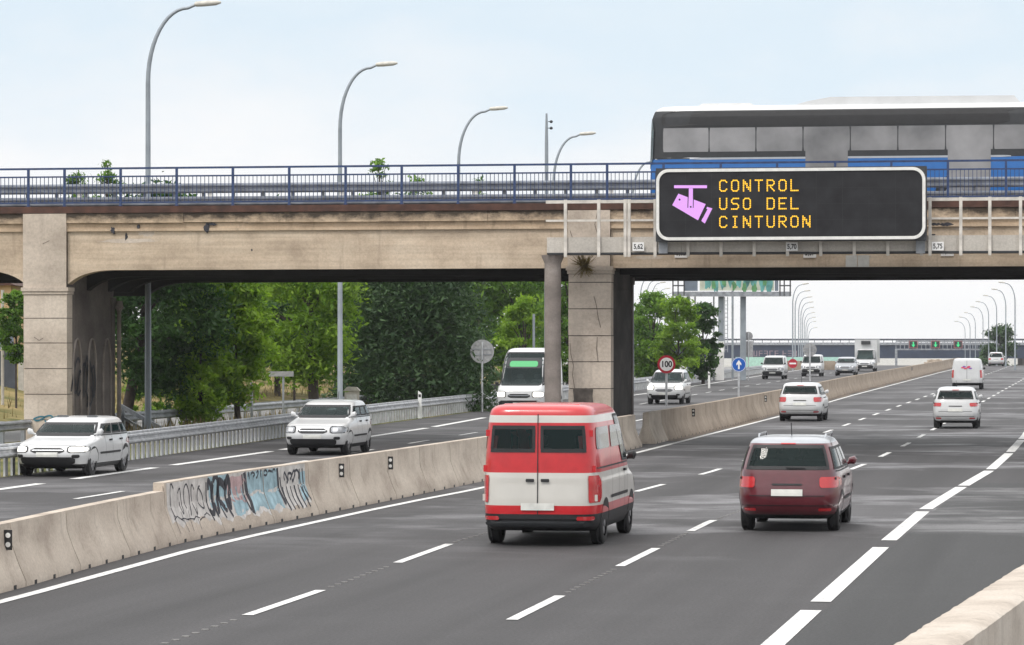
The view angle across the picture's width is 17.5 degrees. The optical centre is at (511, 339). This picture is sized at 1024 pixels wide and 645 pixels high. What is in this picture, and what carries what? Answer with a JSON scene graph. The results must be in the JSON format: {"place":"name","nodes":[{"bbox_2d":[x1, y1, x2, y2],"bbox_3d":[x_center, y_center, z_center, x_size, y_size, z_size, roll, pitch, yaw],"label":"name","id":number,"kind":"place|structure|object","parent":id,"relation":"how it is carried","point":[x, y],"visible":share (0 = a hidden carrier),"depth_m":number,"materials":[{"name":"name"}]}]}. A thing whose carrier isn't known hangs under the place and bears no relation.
{"place":"outdoors","nodes":[
{"label":"outdoors","id":0,"kind":"place"},
{"bbox_2d":[0,337,501,420],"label":"hillside","id":1,"kind":"structure","parent":0,"point":[19,412],"depth_m":163.01,"materials":[{"name":"green plant"}]},
{"bbox_2d":[0,366,565,441],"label":"dry grass","id":2,"kind":"structure","parent":0,"point":[171,423],"depth_m":127.52,"materials":[{"name":"green plant"}]},
{"bbox_2d":[5,366,731,442],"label":"frontage road","id":3,"kind":"structure","parent":0,"point":[12,436],"depth_m":133.06,"materials":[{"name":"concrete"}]},
{"bbox_2d":[0,373,761,477],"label":"verge","id":4,"kind":"structure","parent":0,"point":[9,466],"depth_m":99.53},
{"bbox_2d":[121,404,161,429],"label":"stair railing","id":5,"kind":"object","parent":4,"relation":"on","point":[124,408],"visible":0.36,"depth_m":111.45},
{"bbox_2d":[144,0,220,428],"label":"street lamp","id":6,"kind":"object","parent":4,"relation":"on","point":[147,421],"visible":0.94,"depth_m":109.93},
{"bbox_2d":[153,313,233,424],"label":"roadside tree","id":7,"kind":"object","parent":4,"relation":"on","point":[200,406],"visible":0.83,"depth_m":118.40,"materials":[{"name":"green plant"}]},
{"bbox_2d":[0,394,399,443],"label":"guardrail","id":8,"kind":"object","parent":4,"relation":"on","point":[23,426],"visible":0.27,"depth_m":117.82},
{"bbox_2d":[173,283,284,418],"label":"roadside tree","id":9,"kind":"object","parent":4,"relation":"on","point":[254,345],"visible":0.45,"depth_m":120.31,"materials":[{"name":"green plant"}]},
{"bbox_2d":[269,371,293,413],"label":"street name sign","id":10,"kind":"object","parent":4,"relation":"on","point":[282,374],"visible":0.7,"depth_m":127.94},
{"bbox_2d":[237,282,371,399],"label":"roadside tree","id":11,"kind":"object","parent":4,"relation":"on","point":[301,359],"visible":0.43,"depth_m":139.02,"materials":[{"name":"green plant"}]},
{"bbox_2d":[343,387,360,399],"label":"utility cabinet","id":12,"kind":"object","parent":4,"relation":"on","point":[353,393],"visible":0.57,"depth_m":140.69,"materials":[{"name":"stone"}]},
{"bbox_2d":[337,61,397,398],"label":"street lamp","id":13,"kind":"object","parent":4,"relation":"on","point":[340,330],"visible":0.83,"depth_m":133.93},
{"bbox_2d":[0,365,761,475],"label":"guardrail","id":14,"kind":"object","parent":4,"relation":"on","point":[384,412],"visible":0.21,"depth_m":102.90,"materials":[{"name":"metal"}]},
{"bbox_2d":[304,192,503,411],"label":"conifer","id":15,"kind":"object","parent":4,"relation":"on","point":[411,318],"visible":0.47,"depth_m":148.07,"materials":[{"name":"green plant"}]},
{"bbox_2d":[449,326,501,393],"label":"leafy bush","id":16,"kind":"object","parent":4,"relation":"on","point":[490,364],"visible":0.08,"depth_m":171.96,"materials":[{"name":"green plant"}]},
{"bbox_2d":[457,106,507,341],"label":"street lamp","id":17,"kind":"object","parent":4,"relation":"on","point":[495,108],"visible":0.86,"depth_m":158.94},
{"bbox_2d":[490,293,543,369],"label":"roadside tree","id":18,"kind":"object","parent":4,"relation":"on","point":[516,312],"visible":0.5,"depth_m":184.65,"materials":[{"name":"green plant"}]},
{"bbox_2d":[544,113,552,347],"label":"camera mast","id":19,"kind":"object","parent":4,"relation":"on","point":[546,140],"visible":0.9,"depth_m":169.93,"materials":[{"name":"metal"}]},
{"bbox_2d":[534,281,568,384],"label":"roadside tree","id":20,"kind":"object","parent":4,"relation":"on","point":[564,334],"visible":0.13,"depth_m":199.59,"materials":[{"name":"green plant"}]},
{"bbox_2d":[552,131,595,193],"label":"street lamp","id":21,"kind":"object","parent":4,"relation":"on","point":[569,138],"visible":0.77,"depth_m":178.94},
{"bbox_2d":[634,302,664,377],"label":"roadside tree","id":22,"kind":"object","parent":4,"relation":"on","point":[637,306],"visible":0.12,"depth_m":249.54,"materials":[{"name":"green plant"}]},
{"bbox_2d":[634,288,681,377],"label":"roadside tree","id":23,"kind":"object","parent":4,"relation":"on","point":[648,366],"visible":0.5,"depth_m":235.24,"materials":[{"name":"green plant"}]},
{"bbox_2d":[736,357,853,366],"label":"site hoarding","id":24,"kind":"object","parent":4,"relation":"on","point":[755,361],"visible":0.21,"depth_m":371.90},
{"bbox_2d":[787,361,835,369],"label":"wall","id":25,"kind":"structure","parent":4,"relation":"on","point":[829,365],"depth_m":351.90,"materials":[{"name":"concrete"}]},
{"bbox_2d":[0,365,911,569],"bbox_3d":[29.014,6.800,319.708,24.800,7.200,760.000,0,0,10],"label":"oncoming road","id":26,"kind":"structure","parent":0,"point":[59,490],"depth_m":89.54,"materials":[{"name":"asphalt"}]},
{"bbox_2d":[17,406,128,475],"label":"hatchback","id":27,"kind":"object","parent":26,"relation":"on","point":[89,444],"visible":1,"depth_m":78.65,"materials":[{"name":"white paint"}]},
{"bbox_2d":[54,500,130,569],"bbox_3d":[-6.095,2.790,47.604,0.603,0.840,3.008,0,0,7],"label":"jersey barrier","id":28,"kind":"object","parent":26,"relation":"on","point":[95,534],"visible":0.81,"depth_m":47.52,"materials":[{"name":"concrete"}]},
{"bbox_2d":[108,491,176,555],"bbox_3d":[-5.727,2.790,50.586,0.603,0.840,3.008,0,0,7],"label":"jersey barrier","id":29,"kind":"object","parent":26,"relation":"on","point":[144,522],"visible":0.81,"depth_m":50.51,"materials":[{"name":"concrete"}]},
{"bbox_2d":[153,475,224,543],"bbox_3d":[-5.285,2.725,53.580,0.603,0.970,3.058,0,0,9],"label":"jersey barrier","id":30,"kind":"object","parent":26,"relation":"on","point":[191,509],"visible":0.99,"depth_m":53.43,"materials":[{"name":"concrete"}]},
{"bbox_2d":[205,468,273,532],"bbox_3d":[-4.741,2.725,56.497,0.603,0.970,3.023,0,0,12],"label":"jersey barrier","id":31,"kind":"object","parent":26,"relation":"on","point":[239,499],"visible":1,"depth_m":56.43,"materials":[{"name":"concrete"}]},
{"bbox_2d":[257,462,318,522],"bbox_3d":[-4.128,2.725,59.443,0.603,0.970,3.008,0,0,12],"label":"jersey barrier","id":32,"kind":"object","parent":26,"relation":"on","point":[287,492],"visible":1,"depth_m":59.35,"materials":[{"name":"concrete"}]},
{"bbox_2d":[286,394,371,454],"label":"hatchback","id":33,"kind":"object","parent":26,"relation":"on","point":[314,425],"visible":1,"depth_m":92.72,"materials":[{"name":"white paint"}]},
{"bbox_2d":[301,456,359,513],"bbox_3d":[-3.518,2.725,62.382,0.603,0.970,3.008,0,0,12],"label":"jersey barrier","id":34,"kind":"object","parent":26,"relation":"on","point":[331,490],"visible":0.84,"depth_m":62.26,"materials":[{"name":"concrete"}]},
{"bbox_2d":[346,451,396,505],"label":"jersey barrier","id":35,"kind":"object","parent":26,"relation":"on","point":[370,480],"visible":0.84,"depth_m":65.25,"materials":[{"name":"concrete"}]},
{"bbox_2d":[382,446,428,498],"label":"jersey barrier","id":36,"kind":"object","parent":26,"relation":"on","point":[406,476],"visible":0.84,"depth_m":68.25,"materials":[{"name":"concrete"}]},
{"bbox_2d":[470,340,493,411],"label":"road sign","id":37,"kind":"object","parent":26,"relation":"on","point":[483,350],"visible":1,"depth_m":147.98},
{"bbox_2d":[495,348,562,404],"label":"minibus","id":38,"kind":"object","parent":26,"relation":"on","point":[523,376],"visible":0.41,"depth_m":140.02,"materials":[{"name":"white paint"}]},
{"bbox_2d":[657,355,675,405],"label":"road sign","id":39,"kind":"object","parent":26,"relation":"on","point":[666,364],"visible":1,"depth_m":113.48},
{"bbox_2d":[646,369,690,403],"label":"white car","id":40,"kind":"object","parent":26,"relation":"on","point":[679,388],"visible":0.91,"depth_m":164.88,"materials":[{"name":"paint"}]},
{"bbox_2d":[672,281,790,379],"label":"billboard","id":41,"kind":"object","parent":26,"relation":"on","point":[745,286],"visible":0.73,"depth_m":261.75,"materials":[{"name":"metal"}]},
{"bbox_2d":[732,291,733,377],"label":"bare pole","id":42,"kind":"object","parent":26,"relation":"on","point":[732,333],"visible":0.65,"depth_m":274.91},
{"bbox_2d":[746,332,752,379],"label":"road sign","id":43,"kind":"object","parent":26,"relation":"on","point":[749,346],"visible":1,"depth_m":261.98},
{"bbox_2d":[761,355,787,378],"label":"van","id":44,"kind":"object","parent":26,"relation":"on","point":[774,365],"visible":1,"depth_m":269.12,"materials":[{"name":"white paint"}]},
{"bbox_2d":[803,343,816,380],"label":"road sign","id":45,"kind":"object","parent":26,"relation":"on","point":[809,349],"visible":1,"depth_m":180.96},
{"bbox_2d":[800,354,823,375],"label":"van","id":46,"kind":"object","parent":26,"relation":"on","point":[817,363],"visible":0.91,"depth_m":288.83,"materials":[{"name":"white paint"}]},
{"bbox_2d":[835,355,857,375],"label":"silver car","id":47,"kind":"object","parent":26,"relation":"on","point":[842,365],"visible":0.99,"depth_m":294.24,"materials":[{"name":"paint"}]},
{"bbox_2d":[855,339,879,370],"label":"box truck","id":48,"kind":"object","parent":26,"relation":"on","point":[867,353],"visible":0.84,"depth_m":334.97,"materials":[{"name":"white paint"}]},
{"bbox_2d":[895,341,995,364],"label":"lane gantry","id":49,"kind":"object","parent":26,"relation":"on","point":[933,344],"visible":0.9,"depth_m":519.90,"materials":[{"name":"metal"}]},
{"bbox_2d":[0,365,1023,644],"bbox_3d":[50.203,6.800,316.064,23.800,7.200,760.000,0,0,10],"label":"road","id":50,"kind":"structure","parent":0,"point":[726,579],"depth_m":47.14,"materials":[{"name":"asphalt"}]},
{"bbox_2d":[0,522,25,592],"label":"jersey barrier","id":51,"kind":"object","parent":50,"relation":"on","point":[11,577],"visible":1,"depth_m":42.69,"materials":[{"name":"concrete"}]},
{"bbox_2d":[4,530,11,549],"bbox_3d":[-6.485,2.578,42.821,0.120,0.260,0.036,0,0,10],"label":"barrier reflector","id":52,"kind":"object","parent":51,"relation":"attached to","point":[8,539],"visible":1,"depth_m":42.80,"materials":[{"name":"black plastic"}]},
{"bbox_2d":[1,511,80,586],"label":"jersey barrier","id":53,"kind":"object","parent":50,"relation":"on","point":[42,546],"visible":0.9,"depth_m":44.54,"materials":[{"name":"concrete"}]},
{"bbox_2d":[418,442,458,491],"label":"jersey barrier","id":54,"kind":"object","parent":50,"relation":"on","point":[437,468],"visible":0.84,"depth_m":71.14,"materials":[{"name":"concrete"}]},
{"bbox_2d":[161,511,739,643],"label":"road studs","id":55,"kind":"object","parent":50,"relation":"on","point":[453,541],"visible":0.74,"depth_m":44.62,"materials":[{"name":"concrete"}]},
{"bbox_2d":[446,438,484,485],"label":"jersey barrier","id":56,"kind":"object","parent":50,"relation":"on","point":[466,464],"visible":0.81,"depth_m":74.07,"materials":[{"name":"concrete"}]},
{"bbox_2d":[474,436,486,472],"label":"jersey barrier","id":57,"kind":"object","parent":50,"relation":"on","point":[482,443],"visible":0.15,"depth_m":76.06,"materials":[{"name":"concrete"}]},
{"bbox_2d":[0,365,1023,644],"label":"road markings","id":58,"kind":"object","parent":50,"relation":"on","point":[794,625],"visible":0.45,"depth_m":50.12,"materials":[{"name":"paint"}]},
{"bbox_2d":[483,402,636,543],"bbox_3d":[0.806,2.115,53.748,2.045,2.239,4.998,0,0,10],"label":"emergency van","id":59,"kind":"object","parent":50,"relation":"on","point":[555,466],"visible":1,"depth_m":51.46,"materials":[{"name":"red paint"}]},
{"bbox_2d":[618,415,641,449],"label":"jersey barrier","id":60,"kind":"object","parent":50,"relation":"on","point":[630,433],"visible":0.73,"depth_m":97.69,"materials":[{"name":"concrete"}]},
{"bbox_2d":[639,410,667,443],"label":"jersey barrier","id":61,"kind":"object","parent":50,"relation":"on","point":[652,431],"visible":0.98,"depth_m":102.53,"materials":[{"name":"concrete"}]},
{"bbox_2d":[739,422,856,530],"bbox_3d":[4.911,2.313,57.266,1.916,1.834,4.202,0,0,10],"label":"family car","id":62,"kind":"object","parent":50,"relation":"on","point":[795,476],"visible":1,"depth_m":55.45,"materials":[{"name":"red paint"}]},
{"bbox_2d":[779,377,828,420],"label":"hatchback","id":63,"kind":"object","parent":50,"relation":"on","point":[801,398],"visible":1,"depth_m":130.22,"materials":[{"name":"white paint"}]},
{"bbox_2d":[669,368,951,440],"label":"soil strip","id":64,"kind":"object","parent":50,"relation":"on","point":[703,433],"visible":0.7,"depth_m":129.74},
{"bbox_2d":[661,409,679,440],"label":"jersey barrier","id":65,"kind":"object","parent":64,"relation":"on","point":[669,427],"visible":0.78,"depth_m":106.57,"materials":[{"name":"concrete"}]},
{"bbox_2d":[668,407,690,437],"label":"jersey barrier","id":66,"kind":"object","parent":64,"relation":"on","point":[682,428],"visible":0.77,"depth_m":109.53,"materials":[{"name":"concrete"}]},
{"bbox_2d":[680,405,700,434],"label":"jersey barrier","id":67,"kind":"object","parent":64,"relation":"on","point":[692,424],"visible":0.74,"depth_m":112.35,"materials":[{"name":"concrete"}]},
{"bbox_2d":[693,403,710,432],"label":"jersey barrier","id":68,"kind":"object","parent":64,"relation":"on","point":[701,418],"visible":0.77,"depth_m":115.42,"materials":[{"name":"concrete"}]},
{"bbox_2d":[705,402,720,429],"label":"jersey barrier","id":69,"kind":"object","parent":64,"relation":"on","point":[712,418],"visible":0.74,"depth_m":118.41,"materials":[{"name":"concrete"}]},
{"bbox_2d":[711,400,728,427],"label":"jersey barrier","id":70,"kind":"object","parent":64,"relation":"on","point":[720,413],"visible":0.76,"depth_m":121.33,"materials":[{"name":"concrete"}]},
{"bbox_2d":[723,399,736,425],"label":"jersey barrier","id":71,"kind":"object","parent":64,"relation":"on","point":[729,414],"visible":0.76,"depth_m":124.32,"materials":[{"name":"concrete"}]},
{"bbox_2d":[728,397,743,423],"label":"jersey barrier","id":72,"kind":"object","parent":64,"relation":"on","point":[738,416],"visible":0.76,"depth_m":127.27,"materials":[{"name":"concrete"}]},
{"bbox_2d":[739,396,750,421],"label":"jersey barrier","id":73,"kind":"object","parent":64,"relation":"on","point":[744,409],"visible":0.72,"depth_m":130.17,"materials":[{"name":"concrete"}]},
{"bbox_2d":[731,357,745,396],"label":"road sign","id":74,"kind":"object","parent":73,"relation":"on","point":[738,364],"visible":0.94,"depth_m":130.94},
{"bbox_2d":[745,395,757,419],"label":"jersey barrier","id":75,"kind":"object","parent":64,"relation":"on","point":[751,408],"visible":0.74,"depth_m":133.12,"materials":[{"name":"concrete"}]},
{"bbox_2d":[751,394,764,417],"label":"jersey barrier","id":76,"kind":"object","parent":64,"relation":"on","point":[757,406],"visible":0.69,"depth_m":136.12,"materials":[{"name":"concrete"}]},
{"bbox_2d":[789,483,1023,644],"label":"exit lane","id":77,"kind":"structure","parent":50,"relation":"on","point":[956,550],"depth_m":46.06,"materials":[{"name":"asphalt"}]},
{"bbox_2d":[894,565,1023,644],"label":"parapet wall","id":78,"kind":"structure","parent":77,"relation":"on","point":[992,614],"depth_m":27.60,"materials":[{"name":"concrete"}]},
{"bbox_2d":[933,385,981,427],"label":"hatchback","id":79,"kind":"object","parent":50,"relation":"on","point":[956,404],"visible":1,"depth_m":119.61,"materials":[{"name":"white paint"}]},
{"bbox_2d":[952,358,984,388],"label":"delivery van","id":80,"kind":"object","parent":50,"relation":"on","point":[967,371],"visible":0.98,"depth_m":213.40,"materials":[{"name":"white paint"}]},
{"bbox_2d":[988,352,1004,365],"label":"car","id":81,"kind":"object","parent":50,"relation":"on","point":[996,358],"visible":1,"depth_m":398.96,"materials":[{"name":"white paint"}]},
{"bbox_2d":[6,358,1017,476],"bbox_3d":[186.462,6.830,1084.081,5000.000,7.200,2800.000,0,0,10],"label":"ground","id":82,"kind":"structure","parent":0,"point":[883,361],"depth_m":1582.62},
{"bbox_2d":[1,290,3,404],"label":"bare pole","id":83,"kind":"object","parent":82,"relation":"on","point":[2,375],"visible":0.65,"depth_m":139.95,"materials":[{"name":"metal"}]},
{"bbox_2d":[0,333,23,390],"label":"boundary fence","id":84,"kind":"object","parent":82,"relation":"on","point":[9,375],"visible":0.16,"depth_m":149.96,"materials":[{"name":"stone"}]},
{"bbox_2d":[0,289,24,407],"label":"tree","id":85,"kind":"object","parent":82,"relation":"on","point":[11,323],"visible":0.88,"depth_m":138.71,"materials":[{"name":"green plant"}]},
{"bbox_2d":[0,283,24,353],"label":"ochre building","id":86,"kind":"structure","parent":82,"relation":"on","point":[8,288],"depth_m":172.00,"materials":[{"name":"beige metal"}]},
{"bbox_2d":[93,160,133,196],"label":"tall tree","id":87,"kind":"object","parent":82,"relation":"on","point":[108,172],"visible":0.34,"depth_m":199.89,"materials":[{"name":"green plant"}]},
{"bbox_2d":[122,359,165,411],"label":"leafy bush","id":88,"kind":"object","parent":82,"relation":"on","point":[156,406],"visible":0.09,"depth_m":128.02,"materials":[{"name":"green plant"}]},
{"bbox_2d":[128,296,190,395],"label":"background tree","id":89,"kind":"object","parent":82,"relation":"on","point":[162,308],"visible":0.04,"depth_m":162.88,"materials":[{"name":"green plant"}]},
{"bbox_2d":[151,310,205,409],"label":"tree","id":90,"kind":"object","parent":82,"relation":"on","point":[168,405],"visible":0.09,"depth_m":141.51,"materials":[{"name":"green plant"}]},
{"bbox_2d":[113,171,247,429],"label":"roadside tree","id":91,"kind":"object","parent":82,"relation":"on","point":[164,373],"visible":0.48,"depth_m":117.26,"materials":[{"name":"green plant"}]},
{"bbox_2d":[264,298,333,400],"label":"tree","id":92,"kind":"object","parent":82,"relation":"on","point":[280,308],"visible":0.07,"depth_m":167.59,"materials":[{"name":"green plant"}]},
{"bbox_2d":[261,193,337,395],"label":"background tree","id":93,"kind":"object","parent":82,"relation":"on","point":[277,389],"visible":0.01,"depth_m":179.85,"materials":[{"name":"green plant"}]},
{"bbox_2d":[358,158,392,194],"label":"tall tree","id":94,"kind":"object","parent":82,"relation":"on","point":[378,161],"visible":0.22,"depth_m":204.93,"materials":[{"name":"green plant"}]},
{"bbox_2d":[442,282,519,356],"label":"background tree","id":95,"kind":"object","parent":82,"relation":"on","point":[487,287],"visible":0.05,"depth_m":203.58,"materials":[{"name":"green plant"}]},
{"bbox_2d":[466,282,529,383],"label":"background tree","id":96,"kind":"object","parent":82,"relation":"on","point":[498,350],"visible":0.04,"depth_m":224.15,"materials":[{"name":"green plant"}]},
{"bbox_2d":[0,200,1023,439],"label":"road bridge","id":97,"kind":"structure","parent":82,"relation":"on","point":[74,270],"depth_m":101.43,"materials":[{"name":"concrete"}]},
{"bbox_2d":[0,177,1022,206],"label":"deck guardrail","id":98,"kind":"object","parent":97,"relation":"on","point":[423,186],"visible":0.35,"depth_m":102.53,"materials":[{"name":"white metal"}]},
{"bbox_2d":[0,159,1023,206],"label":"bridge railing","id":99,"kind":"object","parent":97,"relation":"on","point":[232,175],"visible":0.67,"depth_m":100.60,"materials":[{"name":"metal"}]},
{"bbox_2d":[571,255,596,277],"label":"dry plant","id":100,"kind":"object","parent":97,"relation":"hanging from","point":[583,263],"visible":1,"depth_m":99.33,"materials":[{"name":"brown plant"}]},
{"bbox_2d":[650,95,1023,192],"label":"city bus","id":101,"kind":"object","parent":97,"relation":"on","point":[907,128],"visible":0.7,"depth_m":102.09,"materials":[{"name":"white paint"}]},
{"bbox_2d":[475,282,564,371],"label":"roadside tree","id":102,"kind":"object","parent":82,"relation":"on","point":[527,290],"visible":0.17,"depth_m":204.22,"materials":[{"name":"green plant"}]},
{"bbox_2d":[647,294,709,379],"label":"roadside tree","id":103,"kind":"object","parent":82,"relation":"on","point":[679,316],"visible":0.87,"depth_m":231.52,"materials":[{"name":"green plant"}]},
{"bbox_2d":[686,301,724,383],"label":"roadside tree","id":104,"kind":"object","parent":82,"relation":"on","point":[704,323],"visible":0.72,"depth_m":239.57,"materials":[{"name":"green plant"}]},
{"bbox_2d":[541,196,1023,401],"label":"sign gantry","id":105,"kind":"object","parent":82,"relation":"on","point":[559,249],"visible":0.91,"depth_m":97.42,"materials":[{"name":"metal"}]},
{"bbox_2d":[656,166,926,241],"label":"message display","id":106,"kind":"object","parent":105,"relation":"attached to","point":[861,203],"visible":1,"depth_m":96.27,"materials":[{"name":"metal"}]},
{"bbox_2d":[637,339,1023,365],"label":"bridge","id":107,"kind":"structure","parent":82,"relation":"on","point":[831,349],"depth_m":690.00,"materials":[{"name":"metal"}]},
{"bbox_2d":[974,323,1020,365],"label":"poplar","id":108,"kind":"object","parent":82,"relation":"on","point":[983,355],"visible":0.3,"depth_m":469.02,"materials":[{"name":"green plant"}]},
{"bbox_2d":[998,282,1015,369],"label":"street lamp","id":109,"kind":"object","parent":82,"relation":"on","point":[1014,327],"visible":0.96,"depth_m":347.95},
{"bbox_2d":[0,0,1023,352],"label":"sky","id":110,"kind":"structure","parent":0,"point":[233,82],"materials":[{"name":"white"}]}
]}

